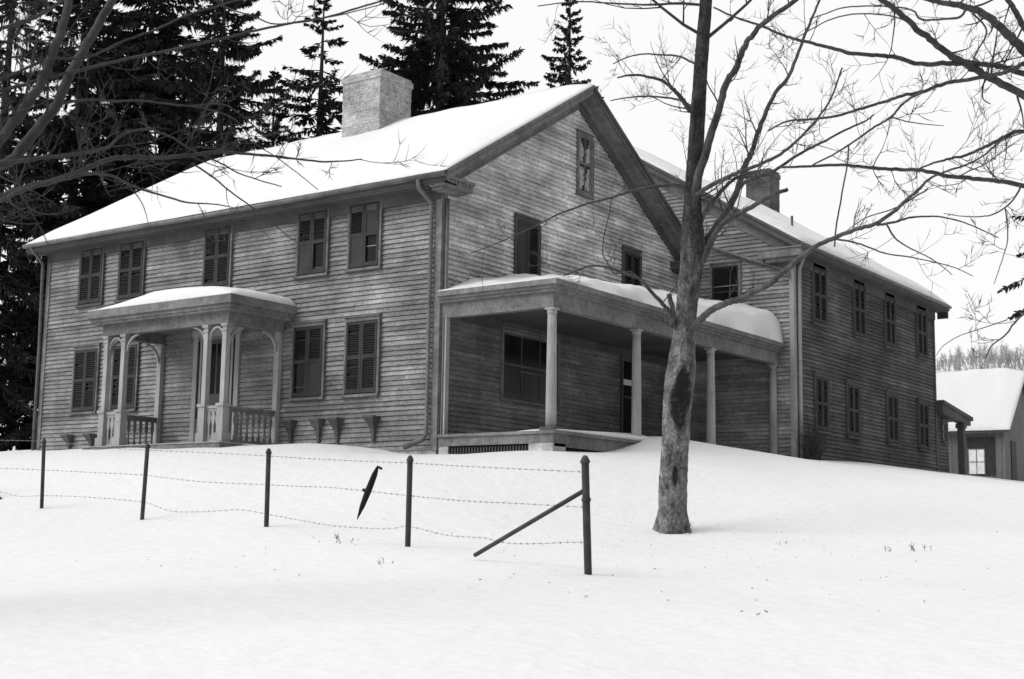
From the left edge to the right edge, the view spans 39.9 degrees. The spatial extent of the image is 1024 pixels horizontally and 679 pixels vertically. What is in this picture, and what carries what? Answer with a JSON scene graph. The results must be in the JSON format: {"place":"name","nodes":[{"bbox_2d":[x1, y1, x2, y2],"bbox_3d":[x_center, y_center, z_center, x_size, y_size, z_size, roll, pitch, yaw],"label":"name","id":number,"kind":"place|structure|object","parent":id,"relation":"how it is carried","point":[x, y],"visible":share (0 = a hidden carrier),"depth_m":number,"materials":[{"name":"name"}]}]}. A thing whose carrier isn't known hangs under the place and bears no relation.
{"place":"outdoors","nodes":[
{"label":"outdoors","id":0,"kind":"place"},
{"bbox_2d":[91,286,296,310],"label":"roof snow","id":1,"kind":"structure","parent":0,"point":[173,294],"depth_m":30.92,"materials":[{"name":"white snow"}]},
{"bbox_2d":[0,364,1023,678],"bbox_3d":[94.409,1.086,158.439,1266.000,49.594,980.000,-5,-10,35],"label":"snowy ground","id":2,"kind":"structure","parent":0,"point":[192,584],"depth_m":15.03,"materials":[{"name":"white snow"}]},
{"bbox_2d":[0,0,82,449],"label":"spruce","id":3,"kind":"object","parent":2,"relation":"on","point":[7,148],"visible":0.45,"depth_m":50.81,"materials":[{"name":"black plant"}]},
{"bbox_2d":[0,0,176,451],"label":"spruce","id":4,"kind":"object","parent":2,"relation":"on","point":[91,190],"visible":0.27,"depth_m":53.77,"materials":[{"name":"black plant"}]},
{"bbox_2d":[0,0,254,450],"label":"spruce","id":5,"kind":"object","parent":2,"relation":"on","point":[169,35],"visible":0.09,"depth_m":57.00,"materials":[{"name":"black plant"}]},
{"bbox_2d":[102,0,288,200],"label":"spruce","id":6,"kind":"object","parent":2,"relation":"on","point":[205,54],"visible":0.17,"depth_m":53.26,"materials":[{"name":"black plant"}]},
{"bbox_2d":[0,0,447,265],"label":"old tree","id":7,"kind":"object","parent":2,"relation":"on","point":[27,140],"visible":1,"depth_m":11.28,"materials":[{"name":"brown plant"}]},
{"bbox_2d":[251,71,289,149],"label":"spruce","id":8,"kind":"object","parent":2,"relation":"on","point":[275,127],"visible":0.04,"depth_m":65.34,"materials":[{"name":"black plant"}]},
{"bbox_2d":[0,438,591,574],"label":"wire fence","id":9,"kind":"object","parent":2,"relation":"on","point":[584,491],"visible":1,"depth_m":17.87,"materials":[{"name":"metal"}]},
{"bbox_2d":[357,466,382,519],"bbox_3d":[-1.885,2.021,18.633,0.089,0.704,0.542,7,-10,-37],"label":"broken stake","id":10,"kind":"object","parent":9,"relation":"attached to","point":[368,489],"visible":1,"depth_m":18.62,"materials":[{"name":"black wood"}]},
{"bbox_2d":[266,0,349,142],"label":"spruce","id":11,"kind":"object","parent":2,"relation":"on","point":[322,108],"visible":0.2,"depth_m":59.58,"materials":[{"name":"black plant"}]},
{"bbox_2d":[339,0,539,117],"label":"spruce","id":12,"kind":"object","parent":2,"relation":"on","point":[443,71],"visible":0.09,"depth_m":54.36,"materials":[{"name":"black plant"}]},
{"bbox_2d":[22,68,972,474],"bbox_3d":[0.766,-0.975,40.720,17.203,11.070,25.300,-5,-10,35],"label":"farmhouse","id":13,"kind":"object","parent":2,"relation":"on","point":[376,338],"visible":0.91,"depth_m":32.82,"materials":[{"name":"wood"}]},
{"bbox_2d":[68,343,101,414],"bbox_3d":[-10.703,1.002,35.400,1.054,1.750,0.110,-5,-10,35],"label":"window","id":14,"kind":"structure","parent":13,"relation":"in","point":[86,358],"depth_m":35.36,"materials":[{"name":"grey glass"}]},
{"bbox_2d":[75,247,105,307],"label":"window","id":15,"kind":"structure","parent":13,"relation":"in","point":[91,277],"depth_m":35.73,"materials":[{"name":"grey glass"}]},
{"bbox_2d":[109,341,140,411],"bbox_3d":[-9.480,0.896,34.530,1.044,1.750,0.110,-5,-10,35],"label":"window","id":16,"kind":"structure","parent":13,"relation":"in","point":[134,350],"depth_m":34.44,"materials":[{"name":"grey glass"}]},
{"bbox_2d":[114,240,146,302],"bbox_3d":[-9.406,-1.744,34.887,1.044,1.620,0.110,-5,-10,35],"label":"window","id":17,"kind":"structure","parent":13,"relation":"in","point":[131,275],"depth_m":34.85,"materials":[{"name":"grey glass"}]},
{"bbox_2d":[195,338,234,433],"bbox_3d":[-6.847,1.231,32.605,1.250,2.450,0.052,-5,-10,35],"label":"front door","id":18,"kind":"structure","parent":13,"relation":"in","point":[216,351],"depth_m":32.66,"materials":[{"name":"grey wood"}]},
{"bbox_2d":[201,225,233,286],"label":"window","id":19,"kind":"structure","parent":13,"relation":"in","point":[220,275],"depth_m":33.05,"materials":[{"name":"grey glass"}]},
{"bbox_2d":[287,319,327,400],"bbox_3d":[-4.481,0.462,30.973,1.044,1.750,0.110,-5,-10,35],"label":"window","id":20,"kind":"structure","parent":13,"relation":"in","point":[308,356],"depth_m":30.94,"materials":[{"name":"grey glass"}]},
{"bbox_2d":[27,84,592,243],"bbox_3d":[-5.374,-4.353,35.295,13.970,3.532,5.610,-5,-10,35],"label":"roof snow","id":21,"kind":"structure","parent":13,"relation":"on","point":[457,134],"depth_m":33.90,"materials":[{"name":"white snow"}]},
{"bbox_2d":[293,209,330,279],"bbox_3d":[-4.431,-2.176,31.348,1.024,1.620,0.110,-5,-10,35],"label":"window","id":22,"kind":"structure","parent":13,"relation":"in","point":[313,235],"depth_m":31.30,"materials":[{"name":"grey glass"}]},
{"bbox_2d":[340,313,382,397],"bbox_3d":[-3.205,0.351,30.066,1.044,1.750,0.110,-5,-10,35],"label":"window","id":23,"kind":"structure","parent":13,"relation":"in","point":[362,336],"depth_m":30.03,"materials":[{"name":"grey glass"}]},
{"bbox_2d":[344,200,382,272],"bbox_3d":[-3.184,-2.284,30.460,1.014,1.620,0.110,-5,-10,35],"label":"window","id":24,"kind":"structure","parent":13,"relation":"in","point":[365,228],"depth_m":30.41,"materials":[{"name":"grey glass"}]},
{"bbox_2d":[513,213,541,275],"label":"window","id":25,"kind":"structure","parent":13,"relation":"in","point":[527,247],"depth_m":31.64,"materials":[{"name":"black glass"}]},
{"bbox_2d":[498,326,561,409],"bbox_3d":[0.426,0.652,31.476,0.110,1.630,2.304,-5,-10,35],"label":"window","id":26,"kind":"structure","parent":13,"relation":"in","point":[522,352],"depth_m":31.30,"materials":[{"name":"black glass"}]},
{"bbox_2d":[575,129,594,199],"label":"window","id":27,"kind":"structure","parent":13,"relation":"in","point":[585,142],"depth_m":33.96,"materials":[{"name":"grey glass"}]},
{"bbox_2d":[522,429,650,440],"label":"drifted snow","id":28,"kind":"structure","parent":13,"relation":"on","point":[629,436],"depth_m":28.79,"materials":[{"name":"white snow"}]},
{"bbox_2d":[619,353,631,432],"bbox_3d":[2.880,1.442,34.828,0.110,2.120,0.764,-5,-10,35],"label":"door","id":29,"kind":"structure","parent":13,"relation":"in","point":[625,377],"depth_m":34.75,"materials":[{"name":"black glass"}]},
{"bbox_2d":[621,245,642,285],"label":"window","id":30,"kind":"structure","parent":13,"relation":"in","point":[631,260],"depth_m":35.36,"materials":[{"name":"black glass"}]},
{"bbox_2d":[708,260,741,302],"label":"window","id":31,"kind":"structure","parent":13,"relation":"in","point":[719,275],"depth_m":36.69,"materials":[{"name":"black glass"}]},
{"bbox_2d":[810,261,828,328],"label":"window","id":32,"kind":"structure","parent":13,"relation":"in","point":[819,291],"depth_m":36.71,"materials":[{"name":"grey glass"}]},
{"bbox_2d":[812,371,830,434],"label":"window","id":33,"kind":"structure","parent":13,"relation":"in","point":[821,393],"depth_m":36.36,"materials":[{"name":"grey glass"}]},
{"bbox_2d":[845,379,861,439],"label":"window","id":34,"kind":"structure","parent":13,"relation":"in","point":[853,411],"depth_m":38.02,"materials":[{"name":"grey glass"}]},
{"bbox_2d":[851,278,867,340],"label":"window","id":35,"kind":"structure","parent":13,"relation":"in","point":[859,318],"depth_m":38.88,"materials":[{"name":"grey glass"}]},
{"bbox_2d":[883,291,897,350],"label":"window","id":36,"kind":"structure","parent":13,"relation":"in","point":[890,335],"depth_m":40.72,"materials":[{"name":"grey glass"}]},
{"bbox_2d":[884,389,900,446],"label":"window","id":37,"kind":"structure","parent":13,"relation":"in","point":[892,398],"depth_m":40.35,"materials":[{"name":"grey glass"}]},
{"bbox_2d":[914,304,928,360],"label":"window","id":38,"kind":"structure","parent":13,"relation":"in","point":[921,322],"depth_m":42.82,"materials":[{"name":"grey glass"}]},
{"bbox_2d":[916,398,930,451],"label":"window","id":39,"kind":"structure","parent":13,"relation":"in","point":[923,423],"depth_m":42.37,"materials":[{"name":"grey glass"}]},
{"bbox_2d":[940,419,948,443],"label":"window","id":40,"kind":"structure","parent":13,"relation":"in","point":[944,426],"depth_m":43.93,"materials":[{"name":"grey glass"}]},
{"bbox_2d":[540,0,604,97],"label":"spruce","id":41,"kind":"object","parent":2,"relation":"on","point":[566,69],"visible":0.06,"depth_m":65.97,"materials":[{"name":"black plant"}]},
{"bbox_2d":[147,461,997,614],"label":"bark litter","id":42,"kind":"object","parent":2,"relation":"on","point":[612,575],"visible":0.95,"depth_m":15.28,"materials":[{"name":"grey"}]},
{"bbox_2d":[465,0,1023,533],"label":"bare maple","id":43,"kind":"object","parent":2,"relation":"on","point":[697,244],"visible":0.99,"depth_m":21.82,"materials":[{"name":"grey plant"}]},
{"bbox_2d":[790,413,835,459],"bbox_3d":[7.425,2.408,35.035,1.122,1.273,1.705,-2,-9,22],"label":"climbing shrub","id":44,"kind":"object","parent":2,"relation":"on","point":[814,445],"visible":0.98,"depth_m":34.85,"materials":[{"name":"black plant"}]},
{"bbox_2d":[713,0,1023,362],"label":"roadside maple","id":45,"kind":"object","parent":2,"relation":"on","point":[1012,38],"visible":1,"depth_m":14.59,"materials":[{"name":"grey plant"}]},
{"bbox_2d":[936,340,1023,370],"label":"woods","id":46,"kind":"object","parent":2,"relation":"on","point":[991,356],"visible":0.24,"depth_m":284.83,"materials":[{"name":"grey plant"}]},
{"bbox_2d":[948,383,1023,480],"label":"outbuilding","id":47,"kind":"structure","parent":2,"relation":"on","point":[999,454],"depth_m":60.88,"materials":[{"name":"paint"}]},
{"bbox_2d":[936,368,1023,430],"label":"roof snow","id":48,"kind":"structure","parent":47,"relation":"on","point":[986,399],"depth_m":63.01,"materials":[{"name":"white snow"}]},
{"bbox_2d":[966,438,995,474],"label":"door","id":49,"kind":"structure","parent":47,"relation":"in","point":[980,451],"depth_m":60.67,"materials":[{"name":"paint"}]},
{"bbox_2d":[1011,441,1017,480],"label":"door","id":50,"kind":"structure","parent":47,"relation":"in","point":[1013,444],"depth_m":61.73,"materials":[{"name":"paint"}]},
{"bbox_2d":[997,215,1023,320],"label":"spruce","id":51,"kind":"object","parent":2,"relation":"on","point":[1018,313],"visible":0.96,"depth_m":40.22,"materials":[{"name":"black plant"}]},
{"bbox_2d":[0,0,1023,366],"label":"sky","id":52,"kind":"structure","parent":0,"point":[812,198],"materials":[{"name":"white"}]},
{"bbox_2d":[439,274,783,342],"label":"roof snow","id":53,"kind":"structure","parent":0,"point":[764,323],"depth_m":31.97,"materials":[{"name":"white snow"}]},
{"bbox_2d":[633,146,948,304],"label":"roof snow","id":54,"kind":"structure","parent":0,"point":[776,219],"depth_m":38.62,"materials":[{"name":"white snow"}]}
]}

